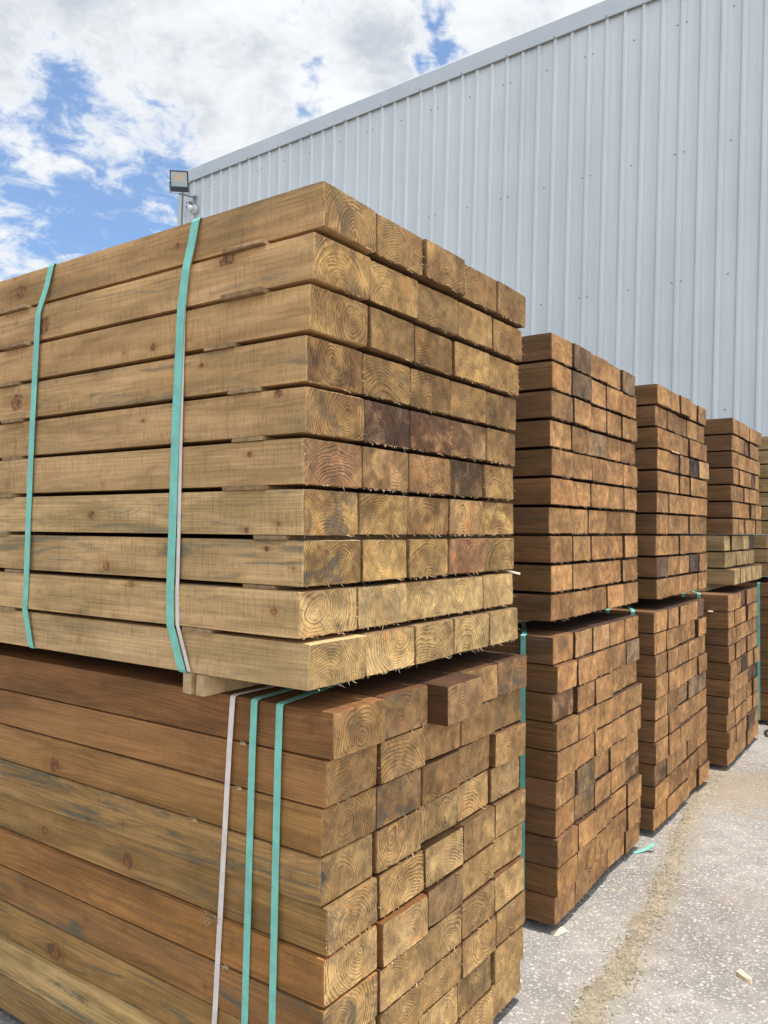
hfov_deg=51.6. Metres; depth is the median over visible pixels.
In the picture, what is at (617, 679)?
timber sleeper
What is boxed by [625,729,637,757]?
timber sleeper
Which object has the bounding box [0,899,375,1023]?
timber sleeper
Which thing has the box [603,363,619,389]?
timber sleeper
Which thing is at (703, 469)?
timber sleeper
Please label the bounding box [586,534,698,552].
timber sleeper
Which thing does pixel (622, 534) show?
wood lath
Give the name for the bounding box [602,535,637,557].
timber sleeper
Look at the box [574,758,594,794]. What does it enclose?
timber sleeper
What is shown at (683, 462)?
timber sleeper
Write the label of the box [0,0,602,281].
sky
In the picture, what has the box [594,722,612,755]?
timber sleeper
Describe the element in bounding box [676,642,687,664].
timber sleeper
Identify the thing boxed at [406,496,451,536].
timber sleeper
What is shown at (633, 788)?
timber sleeper
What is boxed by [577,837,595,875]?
timber sleeper
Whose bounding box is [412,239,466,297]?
timber sleeper
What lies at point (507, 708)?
timber sleeper
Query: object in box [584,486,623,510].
timber sleeper
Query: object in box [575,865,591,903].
timber sleeper
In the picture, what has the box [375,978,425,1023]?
timber sleeper
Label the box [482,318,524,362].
timber sleeper
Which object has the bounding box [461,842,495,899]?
timber sleeper
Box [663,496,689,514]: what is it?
timber sleeper
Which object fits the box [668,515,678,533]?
timber sleeper
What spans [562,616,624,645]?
timber sleeper
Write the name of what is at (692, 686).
timber sleeper
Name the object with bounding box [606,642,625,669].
timber sleeper
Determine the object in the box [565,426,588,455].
timber sleeper
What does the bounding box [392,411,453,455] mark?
timber sleeper
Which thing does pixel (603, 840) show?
timber sleeper
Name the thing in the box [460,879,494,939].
timber sleeper
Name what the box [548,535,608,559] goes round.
timber sleeper
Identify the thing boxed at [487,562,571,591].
timber sleeper
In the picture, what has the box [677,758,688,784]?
timber sleeper
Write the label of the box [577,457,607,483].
timber sleeper
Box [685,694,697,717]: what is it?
timber sleeper
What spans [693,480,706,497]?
timber sleeper
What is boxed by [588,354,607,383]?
timber sleeper
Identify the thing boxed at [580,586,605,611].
timber sleeper
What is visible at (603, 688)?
timber sleeper
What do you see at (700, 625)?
timber sleeper
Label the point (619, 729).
timber sleeper
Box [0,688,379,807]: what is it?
timber sleeper
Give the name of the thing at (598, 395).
timber sleeper
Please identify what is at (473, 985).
timber sleeper
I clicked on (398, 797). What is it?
timber sleeper
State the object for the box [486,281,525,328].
timber sleeper
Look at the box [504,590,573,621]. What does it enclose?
timber sleeper
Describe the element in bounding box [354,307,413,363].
timber sleeper
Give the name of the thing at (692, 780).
timber sleeper
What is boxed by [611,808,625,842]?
timber sleeper
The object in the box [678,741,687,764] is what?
timber sleeper
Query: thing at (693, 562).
timber sleeper
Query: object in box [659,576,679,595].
timber sleeper
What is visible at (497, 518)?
timber sleeper
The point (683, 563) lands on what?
timber sleeper
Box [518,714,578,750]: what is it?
timber sleeper
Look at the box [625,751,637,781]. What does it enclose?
timber sleeper
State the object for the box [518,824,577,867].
timber sleeper
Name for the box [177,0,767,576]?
warehouse
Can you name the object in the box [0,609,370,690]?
timber sleeper
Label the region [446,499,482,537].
timber sleeper
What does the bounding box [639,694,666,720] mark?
timber sleeper
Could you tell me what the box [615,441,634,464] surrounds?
timber sleeper
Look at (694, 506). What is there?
timber sleeper
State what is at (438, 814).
timber sleeper
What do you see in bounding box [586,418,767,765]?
timber sleepers
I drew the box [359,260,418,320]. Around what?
timber sleeper
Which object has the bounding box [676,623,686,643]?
timber sleeper
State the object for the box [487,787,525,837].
timber sleeper
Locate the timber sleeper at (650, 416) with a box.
[631,406,666,428]
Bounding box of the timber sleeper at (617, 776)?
[608,761,624,793]
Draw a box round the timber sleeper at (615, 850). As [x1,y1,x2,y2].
[607,833,623,867]
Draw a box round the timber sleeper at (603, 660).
[590,648,611,676]
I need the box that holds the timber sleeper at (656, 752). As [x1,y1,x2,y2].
[637,736,667,764]
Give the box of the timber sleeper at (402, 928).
[374,892,427,967]
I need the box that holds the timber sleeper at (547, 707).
[525,688,572,721]
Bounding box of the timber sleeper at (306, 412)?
[0,387,363,460]
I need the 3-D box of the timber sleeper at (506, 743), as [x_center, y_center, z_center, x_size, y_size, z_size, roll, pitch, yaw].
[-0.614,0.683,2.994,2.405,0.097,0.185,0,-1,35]
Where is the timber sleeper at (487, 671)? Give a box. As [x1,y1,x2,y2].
[411,658,497,703]
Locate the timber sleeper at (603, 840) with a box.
[596,822,610,859]
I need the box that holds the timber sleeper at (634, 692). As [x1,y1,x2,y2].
[622,682,641,711]
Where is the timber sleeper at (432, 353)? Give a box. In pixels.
[401,325,451,376]
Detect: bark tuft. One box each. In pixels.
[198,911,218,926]
[219,964,229,972]
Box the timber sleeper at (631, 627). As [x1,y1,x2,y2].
[579,612,638,640]
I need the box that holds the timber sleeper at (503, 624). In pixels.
[467,606,517,646]
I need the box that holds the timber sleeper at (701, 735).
[697,724,705,746]
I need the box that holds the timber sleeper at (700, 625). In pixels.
[694,616,705,636]
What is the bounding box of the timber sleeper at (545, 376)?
[517,361,571,395]
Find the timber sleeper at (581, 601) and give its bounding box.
[561,589,591,616]
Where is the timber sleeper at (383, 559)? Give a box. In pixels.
[102,534,405,582]
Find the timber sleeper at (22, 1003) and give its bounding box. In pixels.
[0,973,84,1023]
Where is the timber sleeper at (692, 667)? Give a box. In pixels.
[687,657,696,678]
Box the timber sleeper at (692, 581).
[682,573,696,591]
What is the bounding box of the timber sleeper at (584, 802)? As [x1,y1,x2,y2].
[573,785,593,821]
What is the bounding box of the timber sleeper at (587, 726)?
[571,705,596,740]
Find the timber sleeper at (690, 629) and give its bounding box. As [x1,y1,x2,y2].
[686,620,694,639]
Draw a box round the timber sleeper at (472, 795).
[456,769,487,823]
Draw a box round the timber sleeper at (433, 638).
[392,618,453,665]
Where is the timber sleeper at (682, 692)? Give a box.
[678,682,686,703]
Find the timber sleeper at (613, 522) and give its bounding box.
[604,511,620,533]
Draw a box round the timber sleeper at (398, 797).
[372,768,420,829]
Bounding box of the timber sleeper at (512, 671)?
[445,650,526,695]
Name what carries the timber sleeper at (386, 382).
on the timber sleeper at (386, 427)
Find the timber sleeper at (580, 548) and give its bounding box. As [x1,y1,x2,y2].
[514,535,589,560]
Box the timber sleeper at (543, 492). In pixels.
[479,478,572,505]
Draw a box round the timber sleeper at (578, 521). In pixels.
[569,508,587,534]
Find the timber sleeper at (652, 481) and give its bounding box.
[628,471,669,492]
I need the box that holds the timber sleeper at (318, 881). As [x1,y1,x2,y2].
[0,758,371,906]
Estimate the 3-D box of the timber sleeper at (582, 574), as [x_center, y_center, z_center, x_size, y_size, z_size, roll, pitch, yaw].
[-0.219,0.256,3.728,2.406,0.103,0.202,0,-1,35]
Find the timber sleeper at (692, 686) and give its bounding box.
[687,675,697,698]
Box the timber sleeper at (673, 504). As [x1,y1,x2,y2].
[635,494,679,514]
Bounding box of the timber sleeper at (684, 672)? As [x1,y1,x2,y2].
[676,661,688,684]
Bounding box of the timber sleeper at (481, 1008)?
[457,988,494,1023]
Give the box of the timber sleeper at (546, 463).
[495,449,574,478]
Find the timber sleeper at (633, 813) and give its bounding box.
[625,797,640,831]
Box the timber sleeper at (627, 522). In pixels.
[621,512,634,533]
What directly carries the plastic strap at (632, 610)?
attached to the wood bearer
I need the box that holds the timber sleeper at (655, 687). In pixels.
[636,672,667,698]
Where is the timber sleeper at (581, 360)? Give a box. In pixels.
[568,343,590,375]
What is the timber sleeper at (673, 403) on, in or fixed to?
on the timber sleeper at (671, 422)
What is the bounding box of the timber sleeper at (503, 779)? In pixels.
[487,757,518,802]
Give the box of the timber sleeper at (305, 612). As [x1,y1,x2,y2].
[0,568,359,639]
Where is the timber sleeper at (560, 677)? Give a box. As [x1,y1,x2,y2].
[525,659,576,693]
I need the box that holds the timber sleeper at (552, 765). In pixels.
[519,743,577,780]
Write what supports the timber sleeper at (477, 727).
on the timber sleeper at (474, 758)
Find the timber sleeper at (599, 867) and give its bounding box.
[592,850,606,884]
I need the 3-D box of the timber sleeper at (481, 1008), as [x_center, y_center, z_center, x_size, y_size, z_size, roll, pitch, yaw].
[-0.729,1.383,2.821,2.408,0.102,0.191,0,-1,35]
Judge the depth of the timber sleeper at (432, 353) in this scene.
2.00 m
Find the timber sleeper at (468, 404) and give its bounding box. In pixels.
[437,381,485,424]
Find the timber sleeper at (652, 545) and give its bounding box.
[628,535,668,555]
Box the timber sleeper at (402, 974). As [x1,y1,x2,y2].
[374,938,424,1012]
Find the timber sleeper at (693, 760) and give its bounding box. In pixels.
[686,749,697,775]
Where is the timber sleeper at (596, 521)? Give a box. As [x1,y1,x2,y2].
[587,510,605,533]
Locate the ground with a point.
(707, 990)
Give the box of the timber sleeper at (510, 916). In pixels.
[493,890,524,945]
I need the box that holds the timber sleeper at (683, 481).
[673,476,689,494]
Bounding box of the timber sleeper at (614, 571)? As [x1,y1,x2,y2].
[586,559,620,584]
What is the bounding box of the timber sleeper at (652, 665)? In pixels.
[636,651,666,676]
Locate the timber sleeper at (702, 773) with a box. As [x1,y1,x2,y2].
[696,760,708,785]
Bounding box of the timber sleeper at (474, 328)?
[445,302,491,350]
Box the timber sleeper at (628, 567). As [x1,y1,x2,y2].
[608,558,638,581]
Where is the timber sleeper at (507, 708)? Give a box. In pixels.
[494,689,521,729]
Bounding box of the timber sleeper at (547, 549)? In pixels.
[498,535,571,562]
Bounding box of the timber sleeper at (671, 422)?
[663,411,676,433]
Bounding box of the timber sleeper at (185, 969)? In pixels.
[0,864,377,1023]
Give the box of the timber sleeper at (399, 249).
[365,213,425,277]
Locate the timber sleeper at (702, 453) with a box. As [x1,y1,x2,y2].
[693,443,706,461]
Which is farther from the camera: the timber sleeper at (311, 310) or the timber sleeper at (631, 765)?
the timber sleeper at (631, 765)
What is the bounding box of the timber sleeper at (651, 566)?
[620,556,667,577]
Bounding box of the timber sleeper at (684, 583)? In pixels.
[669,574,688,593]
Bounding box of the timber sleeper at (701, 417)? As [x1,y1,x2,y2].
[692,406,705,425]
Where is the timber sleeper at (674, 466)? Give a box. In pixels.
[662,453,678,473]
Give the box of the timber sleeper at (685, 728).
[679,719,690,745]
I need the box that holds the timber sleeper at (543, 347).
[512,332,572,367]
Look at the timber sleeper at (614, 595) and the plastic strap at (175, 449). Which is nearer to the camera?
the plastic strap at (175, 449)
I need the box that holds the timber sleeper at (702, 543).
[698,535,706,552]
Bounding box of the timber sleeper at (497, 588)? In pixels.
[456,572,516,608]
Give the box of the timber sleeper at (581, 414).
[564,398,590,427]
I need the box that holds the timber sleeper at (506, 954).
[490,926,522,984]
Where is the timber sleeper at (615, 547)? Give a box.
[576,535,621,558]
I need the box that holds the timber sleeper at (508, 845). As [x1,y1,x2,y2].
[492,822,521,871]
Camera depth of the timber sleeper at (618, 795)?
3.30 m
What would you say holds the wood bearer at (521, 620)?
on the timber sleeper at (549, 647)
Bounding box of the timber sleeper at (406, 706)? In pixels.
[327,676,427,739]
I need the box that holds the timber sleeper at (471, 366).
[441,341,489,387]
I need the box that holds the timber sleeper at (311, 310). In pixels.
[0,284,368,388]
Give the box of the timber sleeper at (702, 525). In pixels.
[699,517,705,533]
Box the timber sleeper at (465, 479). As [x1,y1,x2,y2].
[421,460,483,497]
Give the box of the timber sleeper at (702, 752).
[696,742,706,766]
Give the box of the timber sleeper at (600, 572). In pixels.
[569,560,608,586]
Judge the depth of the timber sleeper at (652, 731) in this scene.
3.67 m
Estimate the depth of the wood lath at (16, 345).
2.20 m
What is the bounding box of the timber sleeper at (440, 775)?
[420,749,461,804]
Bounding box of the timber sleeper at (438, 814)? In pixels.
[417,788,456,842]
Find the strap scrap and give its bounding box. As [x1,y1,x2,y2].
[633,843,654,853]
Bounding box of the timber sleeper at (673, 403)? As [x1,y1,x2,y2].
[664,390,679,412]
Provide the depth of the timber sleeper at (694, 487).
4.31 m
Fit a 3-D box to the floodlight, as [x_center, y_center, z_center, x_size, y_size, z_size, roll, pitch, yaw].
[-3.092,-4.961,12.205,0.366,0.537,0.344,1,26,-7]
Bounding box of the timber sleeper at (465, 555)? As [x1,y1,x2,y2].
[166,534,484,575]
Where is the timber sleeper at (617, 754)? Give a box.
[608,738,625,769]
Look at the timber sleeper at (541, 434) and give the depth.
2.88 m
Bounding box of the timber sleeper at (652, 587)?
[629,577,668,599]
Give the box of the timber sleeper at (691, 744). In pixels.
[687,733,696,756]
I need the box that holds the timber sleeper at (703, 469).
[693,461,708,479]
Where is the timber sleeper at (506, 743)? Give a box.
[489,721,525,767]
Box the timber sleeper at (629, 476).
[612,464,636,487]
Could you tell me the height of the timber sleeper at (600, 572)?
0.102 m
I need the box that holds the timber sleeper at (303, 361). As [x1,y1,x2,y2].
[0,335,364,424]
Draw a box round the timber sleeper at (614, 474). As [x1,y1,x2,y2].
[594,461,622,485]
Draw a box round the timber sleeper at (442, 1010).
[418,985,457,1023]
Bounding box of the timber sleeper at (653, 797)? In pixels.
[640,777,668,807]
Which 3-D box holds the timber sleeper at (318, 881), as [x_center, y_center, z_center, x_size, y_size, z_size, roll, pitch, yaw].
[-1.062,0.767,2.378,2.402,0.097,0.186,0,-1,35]
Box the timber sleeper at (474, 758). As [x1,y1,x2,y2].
[456,735,488,783]
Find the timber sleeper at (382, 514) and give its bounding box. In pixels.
[356,493,410,538]
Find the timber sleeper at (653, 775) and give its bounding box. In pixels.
[637,758,665,786]
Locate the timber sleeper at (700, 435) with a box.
[696,424,704,443]
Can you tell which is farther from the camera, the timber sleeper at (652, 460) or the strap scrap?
the timber sleeper at (652, 460)
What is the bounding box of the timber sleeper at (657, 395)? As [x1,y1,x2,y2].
[633,384,669,408]
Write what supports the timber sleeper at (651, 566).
on the timber sleeper at (652, 587)
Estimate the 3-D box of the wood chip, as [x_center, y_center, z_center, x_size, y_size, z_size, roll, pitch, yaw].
[1.131,1.455,2.488,0.020,0.017,0.062,1,-1,-19]
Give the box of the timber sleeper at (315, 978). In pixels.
[0,826,376,1007]
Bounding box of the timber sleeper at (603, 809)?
[592,796,611,832]
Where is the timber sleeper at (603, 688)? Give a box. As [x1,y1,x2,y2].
[594,673,612,703]
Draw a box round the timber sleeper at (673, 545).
[645,535,678,555]
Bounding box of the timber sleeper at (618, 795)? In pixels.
[609,784,625,816]
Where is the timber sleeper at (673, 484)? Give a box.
[643,473,678,493]
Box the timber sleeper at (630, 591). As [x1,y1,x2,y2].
[614,581,637,604]
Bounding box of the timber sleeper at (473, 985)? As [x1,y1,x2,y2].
[456,955,492,1017]
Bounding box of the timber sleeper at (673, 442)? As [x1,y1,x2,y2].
[663,432,679,453]
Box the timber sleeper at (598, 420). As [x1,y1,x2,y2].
[581,406,605,433]
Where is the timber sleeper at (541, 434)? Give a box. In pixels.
[506,420,570,450]
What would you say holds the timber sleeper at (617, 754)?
on the timber sleeper at (617, 776)
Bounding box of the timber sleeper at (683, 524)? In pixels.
[679,516,687,533]
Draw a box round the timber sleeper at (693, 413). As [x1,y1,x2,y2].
[682,403,696,421]
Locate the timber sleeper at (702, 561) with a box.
[686,553,706,570]
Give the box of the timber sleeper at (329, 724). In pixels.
[0,642,384,759]
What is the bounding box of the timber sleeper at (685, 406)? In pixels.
[673,395,690,417]
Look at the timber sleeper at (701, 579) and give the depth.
4.47 m
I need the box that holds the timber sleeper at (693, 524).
[687,516,698,533]
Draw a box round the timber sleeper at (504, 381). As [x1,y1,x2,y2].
[478,355,518,397]
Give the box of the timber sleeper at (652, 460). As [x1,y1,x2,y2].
[629,449,669,470]
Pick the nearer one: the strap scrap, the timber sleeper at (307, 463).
the timber sleeper at (307, 463)
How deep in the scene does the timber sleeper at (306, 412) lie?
1.79 m
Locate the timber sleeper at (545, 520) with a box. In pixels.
[513,507,570,533]
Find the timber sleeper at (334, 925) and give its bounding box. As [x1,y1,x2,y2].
[0,793,378,956]
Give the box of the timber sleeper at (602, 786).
[594,771,610,806]
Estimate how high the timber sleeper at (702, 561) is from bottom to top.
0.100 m
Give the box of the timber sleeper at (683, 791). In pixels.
[677,778,688,805]
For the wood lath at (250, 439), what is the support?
on the timber sleeper at (497, 483)
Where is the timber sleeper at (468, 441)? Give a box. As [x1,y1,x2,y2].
[430,420,485,461]
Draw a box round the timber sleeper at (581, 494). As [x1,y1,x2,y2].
[513,481,590,508]
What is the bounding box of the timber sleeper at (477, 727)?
[460,699,494,745]
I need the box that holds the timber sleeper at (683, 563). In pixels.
[665,555,688,573]
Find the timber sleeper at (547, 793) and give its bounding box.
[518,771,574,809]
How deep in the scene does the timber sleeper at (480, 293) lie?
2.17 m
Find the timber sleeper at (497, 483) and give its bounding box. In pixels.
[450,465,514,500]
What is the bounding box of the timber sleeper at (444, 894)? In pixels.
[421,865,462,927]
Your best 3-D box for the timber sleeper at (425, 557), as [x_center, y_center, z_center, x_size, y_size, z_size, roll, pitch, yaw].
[-0.869,0.128,2.679,2.411,0.106,0.200,0,-1,35]
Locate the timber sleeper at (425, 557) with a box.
[184,535,447,578]
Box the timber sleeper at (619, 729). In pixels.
[611,713,626,743]
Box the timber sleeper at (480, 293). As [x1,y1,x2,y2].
[453,264,495,313]
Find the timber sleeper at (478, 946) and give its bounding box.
[460,915,495,978]
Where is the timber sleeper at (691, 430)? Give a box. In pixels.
[683,420,696,440]
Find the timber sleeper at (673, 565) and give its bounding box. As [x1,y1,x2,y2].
[638,555,678,575]
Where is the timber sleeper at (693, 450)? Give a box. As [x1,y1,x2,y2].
[686,439,698,459]
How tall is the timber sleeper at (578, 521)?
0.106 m
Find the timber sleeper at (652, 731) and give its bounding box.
[638,714,667,742]
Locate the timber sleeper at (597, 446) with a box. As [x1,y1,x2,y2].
[585,432,605,458]
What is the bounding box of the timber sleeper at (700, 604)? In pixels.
[661,596,703,616]
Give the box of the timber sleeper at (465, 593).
[421,574,482,615]
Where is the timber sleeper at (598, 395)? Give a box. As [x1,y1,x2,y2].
[586,380,605,409]
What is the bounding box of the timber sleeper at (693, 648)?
[686,638,697,659]
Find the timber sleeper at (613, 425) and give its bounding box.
[599,411,620,437]
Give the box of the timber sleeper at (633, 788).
[624,773,640,805]
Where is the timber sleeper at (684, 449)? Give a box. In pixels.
[674,436,688,456]
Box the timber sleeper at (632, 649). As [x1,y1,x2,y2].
[622,638,638,664]
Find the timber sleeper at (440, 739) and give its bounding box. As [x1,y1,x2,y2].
[424,721,460,760]
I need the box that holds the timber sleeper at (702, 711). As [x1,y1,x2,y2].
[698,706,706,728]
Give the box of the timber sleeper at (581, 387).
[566,370,591,401]
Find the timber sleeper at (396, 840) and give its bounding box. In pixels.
[371,809,420,873]
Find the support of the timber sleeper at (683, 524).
on the timber sleeper at (683, 543)
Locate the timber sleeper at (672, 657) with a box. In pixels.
[665,646,679,670]
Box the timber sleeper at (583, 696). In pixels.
[572,680,595,712]
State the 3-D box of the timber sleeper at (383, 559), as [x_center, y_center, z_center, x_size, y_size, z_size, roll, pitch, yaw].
[-0.980,0.121,2.525,2.408,0.102,0.190,0,-1,35]
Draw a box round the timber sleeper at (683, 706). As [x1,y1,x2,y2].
[678,700,688,723]
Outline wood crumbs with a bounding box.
[521,720,767,1018]
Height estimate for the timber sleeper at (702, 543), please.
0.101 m
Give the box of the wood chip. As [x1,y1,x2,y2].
[735,968,752,984]
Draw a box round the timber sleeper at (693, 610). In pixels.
[638,598,696,620]
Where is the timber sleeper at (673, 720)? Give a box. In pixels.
[667,707,679,733]
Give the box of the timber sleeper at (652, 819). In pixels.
[639,800,665,830]
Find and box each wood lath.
[0,341,33,350]
[0,381,28,387]
[0,494,47,497]
[0,531,165,534]
[0,606,28,610]
[1,304,34,314]
[1,418,36,423]
[2,456,36,460]
[5,569,58,572]
[182,626,225,633]
[204,342,244,351]
[221,286,273,301]
[222,239,271,254]
[222,485,478,500]
[227,386,271,394]
[231,436,280,442]
[243,571,486,589]
[253,535,497,539]
[498,533,585,535]
[587,534,658,534]
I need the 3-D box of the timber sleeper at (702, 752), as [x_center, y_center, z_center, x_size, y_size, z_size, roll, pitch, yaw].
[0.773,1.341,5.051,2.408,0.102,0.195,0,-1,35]
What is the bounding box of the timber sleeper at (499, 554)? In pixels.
[196,534,513,571]
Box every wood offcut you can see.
[504,570,519,574]
[550,926,567,935]
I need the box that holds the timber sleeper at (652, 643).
[635,630,665,654]
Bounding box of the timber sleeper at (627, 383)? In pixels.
[618,370,634,396]
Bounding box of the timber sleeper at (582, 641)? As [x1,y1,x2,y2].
[518,622,591,657]
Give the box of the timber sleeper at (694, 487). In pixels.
[679,478,698,496]
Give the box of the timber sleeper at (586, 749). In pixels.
[575,732,593,767]
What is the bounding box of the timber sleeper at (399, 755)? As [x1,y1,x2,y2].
[376,726,424,783]
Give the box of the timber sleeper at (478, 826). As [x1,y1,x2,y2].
[455,804,494,860]
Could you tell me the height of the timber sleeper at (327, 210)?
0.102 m
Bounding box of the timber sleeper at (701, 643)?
[693,634,704,653]
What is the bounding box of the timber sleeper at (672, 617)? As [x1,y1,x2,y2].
[619,604,678,628]
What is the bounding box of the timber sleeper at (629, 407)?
[616,394,635,418]
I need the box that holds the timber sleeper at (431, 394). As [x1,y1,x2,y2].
[398,368,450,415]
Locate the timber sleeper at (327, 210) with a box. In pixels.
[0,181,375,315]
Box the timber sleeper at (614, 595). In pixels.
[596,583,622,608]
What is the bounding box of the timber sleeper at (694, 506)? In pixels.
[683,497,698,514]
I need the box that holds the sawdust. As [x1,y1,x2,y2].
[529,774,723,1023]
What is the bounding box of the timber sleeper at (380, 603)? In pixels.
[326,581,406,628]
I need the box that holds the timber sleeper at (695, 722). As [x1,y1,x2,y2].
[688,712,699,736]
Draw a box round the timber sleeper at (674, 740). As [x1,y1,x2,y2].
[666,727,680,754]
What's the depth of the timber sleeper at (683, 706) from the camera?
4.06 m
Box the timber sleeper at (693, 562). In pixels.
[673,554,697,571]
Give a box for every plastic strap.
[22,263,55,647]
[166,217,202,672]
[175,218,200,672]
[212,685,274,1023]
[241,688,292,1023]
[269,683,341,1023]
[520,621,526,917]
[625,605,635,614]
[753,581,759,719]
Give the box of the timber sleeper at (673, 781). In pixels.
[666,768,677,795]
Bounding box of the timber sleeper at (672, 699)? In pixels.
[666,688,677,712]
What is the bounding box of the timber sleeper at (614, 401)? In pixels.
[602,386,622,413]
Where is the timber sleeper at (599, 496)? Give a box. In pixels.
[556,483,608,508]
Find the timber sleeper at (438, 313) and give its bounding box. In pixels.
[407,283,457,336]
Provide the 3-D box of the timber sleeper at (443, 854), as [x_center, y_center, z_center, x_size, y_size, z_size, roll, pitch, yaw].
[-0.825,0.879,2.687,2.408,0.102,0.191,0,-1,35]
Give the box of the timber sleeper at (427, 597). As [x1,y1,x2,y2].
[383,578,447,621]
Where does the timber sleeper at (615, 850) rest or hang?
on the ground bearer
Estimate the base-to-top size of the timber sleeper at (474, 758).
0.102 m
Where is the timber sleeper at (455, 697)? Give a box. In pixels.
[369,666,482,725]
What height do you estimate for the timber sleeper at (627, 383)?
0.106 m
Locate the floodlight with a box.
[169,170,195,204]
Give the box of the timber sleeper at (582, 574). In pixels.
[519,562,592,588]
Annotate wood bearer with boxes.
[183,672,198,693]
[196,674,260,696]
[518,619,530,622]
[695,584,727,590]
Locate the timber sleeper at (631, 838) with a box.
[624,821,638,853]
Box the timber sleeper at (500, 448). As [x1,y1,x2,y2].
[465,428,514,467]
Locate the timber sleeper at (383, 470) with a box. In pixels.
[325,446,407,494]
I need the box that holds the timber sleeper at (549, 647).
[475,628,572,664]
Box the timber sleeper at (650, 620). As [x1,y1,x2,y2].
[593,606,666,632]
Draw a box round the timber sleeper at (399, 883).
[372,849,424,918]
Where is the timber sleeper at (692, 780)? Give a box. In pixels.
[688,769,695,791]
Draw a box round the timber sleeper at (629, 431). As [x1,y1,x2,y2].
[614,417,637,441]
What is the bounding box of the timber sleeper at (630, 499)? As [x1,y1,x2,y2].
[600,488,636,510]
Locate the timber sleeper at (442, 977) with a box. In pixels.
[423,943,464,1011]
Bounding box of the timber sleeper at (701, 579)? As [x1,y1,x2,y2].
[688,571,706,589]
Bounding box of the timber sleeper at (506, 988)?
[490,961,520,1016]
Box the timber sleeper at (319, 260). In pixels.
[0,232,374,352]
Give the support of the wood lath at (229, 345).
on the timber sleeper at (500, 414)
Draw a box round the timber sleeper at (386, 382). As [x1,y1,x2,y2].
[348,353,412,406]
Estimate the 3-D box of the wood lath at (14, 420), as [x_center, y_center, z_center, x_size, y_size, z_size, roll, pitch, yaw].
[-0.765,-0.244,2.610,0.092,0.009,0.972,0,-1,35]
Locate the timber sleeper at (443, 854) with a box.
[420,825,463,887]
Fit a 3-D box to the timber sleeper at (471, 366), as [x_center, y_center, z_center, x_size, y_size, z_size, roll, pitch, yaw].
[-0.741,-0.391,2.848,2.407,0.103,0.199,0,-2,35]
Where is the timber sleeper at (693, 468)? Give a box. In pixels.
[684,458,699,477]
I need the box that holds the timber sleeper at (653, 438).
[627,427,668,449]
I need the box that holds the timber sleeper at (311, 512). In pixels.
[0,489,357,536]
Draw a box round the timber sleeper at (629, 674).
[623,661,635,686]
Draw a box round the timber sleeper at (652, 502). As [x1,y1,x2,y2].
[616,492,667,513]
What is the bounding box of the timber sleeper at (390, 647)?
[340,624,413,676]
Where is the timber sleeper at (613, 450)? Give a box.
[598,437,620,461]
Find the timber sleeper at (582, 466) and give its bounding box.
[557,453,591,480]
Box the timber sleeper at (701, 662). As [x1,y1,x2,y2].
[696,652,706,673]
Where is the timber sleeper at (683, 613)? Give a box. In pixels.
[630,601,690,624]
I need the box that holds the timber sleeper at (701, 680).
[696,670,705,691]
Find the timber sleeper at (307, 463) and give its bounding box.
[0,438,361,495]
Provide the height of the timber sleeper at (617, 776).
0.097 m
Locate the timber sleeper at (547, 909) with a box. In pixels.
[525,882,574,924]
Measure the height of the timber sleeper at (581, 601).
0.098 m
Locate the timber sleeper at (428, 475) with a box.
[374,454,449,495]
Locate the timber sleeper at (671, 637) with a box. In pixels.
[666,627,677,649]
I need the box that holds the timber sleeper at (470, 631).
[431,611,488,654]
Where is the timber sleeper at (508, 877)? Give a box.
[491,856,523,911]
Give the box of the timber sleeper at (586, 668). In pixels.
[571,653,596,685]
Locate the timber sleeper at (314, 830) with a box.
[0,723,375,856]
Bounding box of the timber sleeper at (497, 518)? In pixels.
[482,502,512,535]
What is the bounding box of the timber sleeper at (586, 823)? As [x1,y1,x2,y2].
[573,810,596,850]
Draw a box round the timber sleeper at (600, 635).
[527,619,608,651]
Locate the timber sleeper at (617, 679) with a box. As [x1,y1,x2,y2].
[609,666,622,692]
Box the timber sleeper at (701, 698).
[697,688,705,709]
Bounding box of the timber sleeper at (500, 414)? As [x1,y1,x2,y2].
[473,392,515,431]
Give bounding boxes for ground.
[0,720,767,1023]
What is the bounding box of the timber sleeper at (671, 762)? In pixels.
[666,749,677,775]
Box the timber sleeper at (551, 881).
[525,853,577,896]
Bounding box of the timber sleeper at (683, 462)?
[674,456,688,475]
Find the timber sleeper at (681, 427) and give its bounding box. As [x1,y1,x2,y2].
[674,416,685,437]
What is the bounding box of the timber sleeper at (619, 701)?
[612,689,626,719]
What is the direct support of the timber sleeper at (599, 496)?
on the timber sleeper at (596, 521)
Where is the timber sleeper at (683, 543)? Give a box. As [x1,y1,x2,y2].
[664,535,688,553]
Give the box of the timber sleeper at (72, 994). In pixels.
[0,934,165,1023]
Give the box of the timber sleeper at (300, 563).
[0,535,360,586]
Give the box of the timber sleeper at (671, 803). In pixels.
[666,788,677,818]
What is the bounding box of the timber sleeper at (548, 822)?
[525,797,575,837]
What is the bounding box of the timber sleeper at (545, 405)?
[507,391,572,422]
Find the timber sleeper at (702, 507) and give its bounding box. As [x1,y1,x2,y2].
[678,498,706,515]
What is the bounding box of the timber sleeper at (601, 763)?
[592,749,607,778]
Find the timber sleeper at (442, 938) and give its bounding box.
[424,905,460,971]
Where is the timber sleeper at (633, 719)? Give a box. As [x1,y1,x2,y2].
[625,706,640,735]
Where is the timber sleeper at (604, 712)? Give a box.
[593,697,612,727]
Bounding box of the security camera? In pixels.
[187,204,197,219]
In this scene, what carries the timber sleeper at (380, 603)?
on the timber sleeper at (390, 647)
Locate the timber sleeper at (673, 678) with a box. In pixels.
[666,667,679,691]
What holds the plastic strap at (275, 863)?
attached to the timber sleeper at (329, 724)

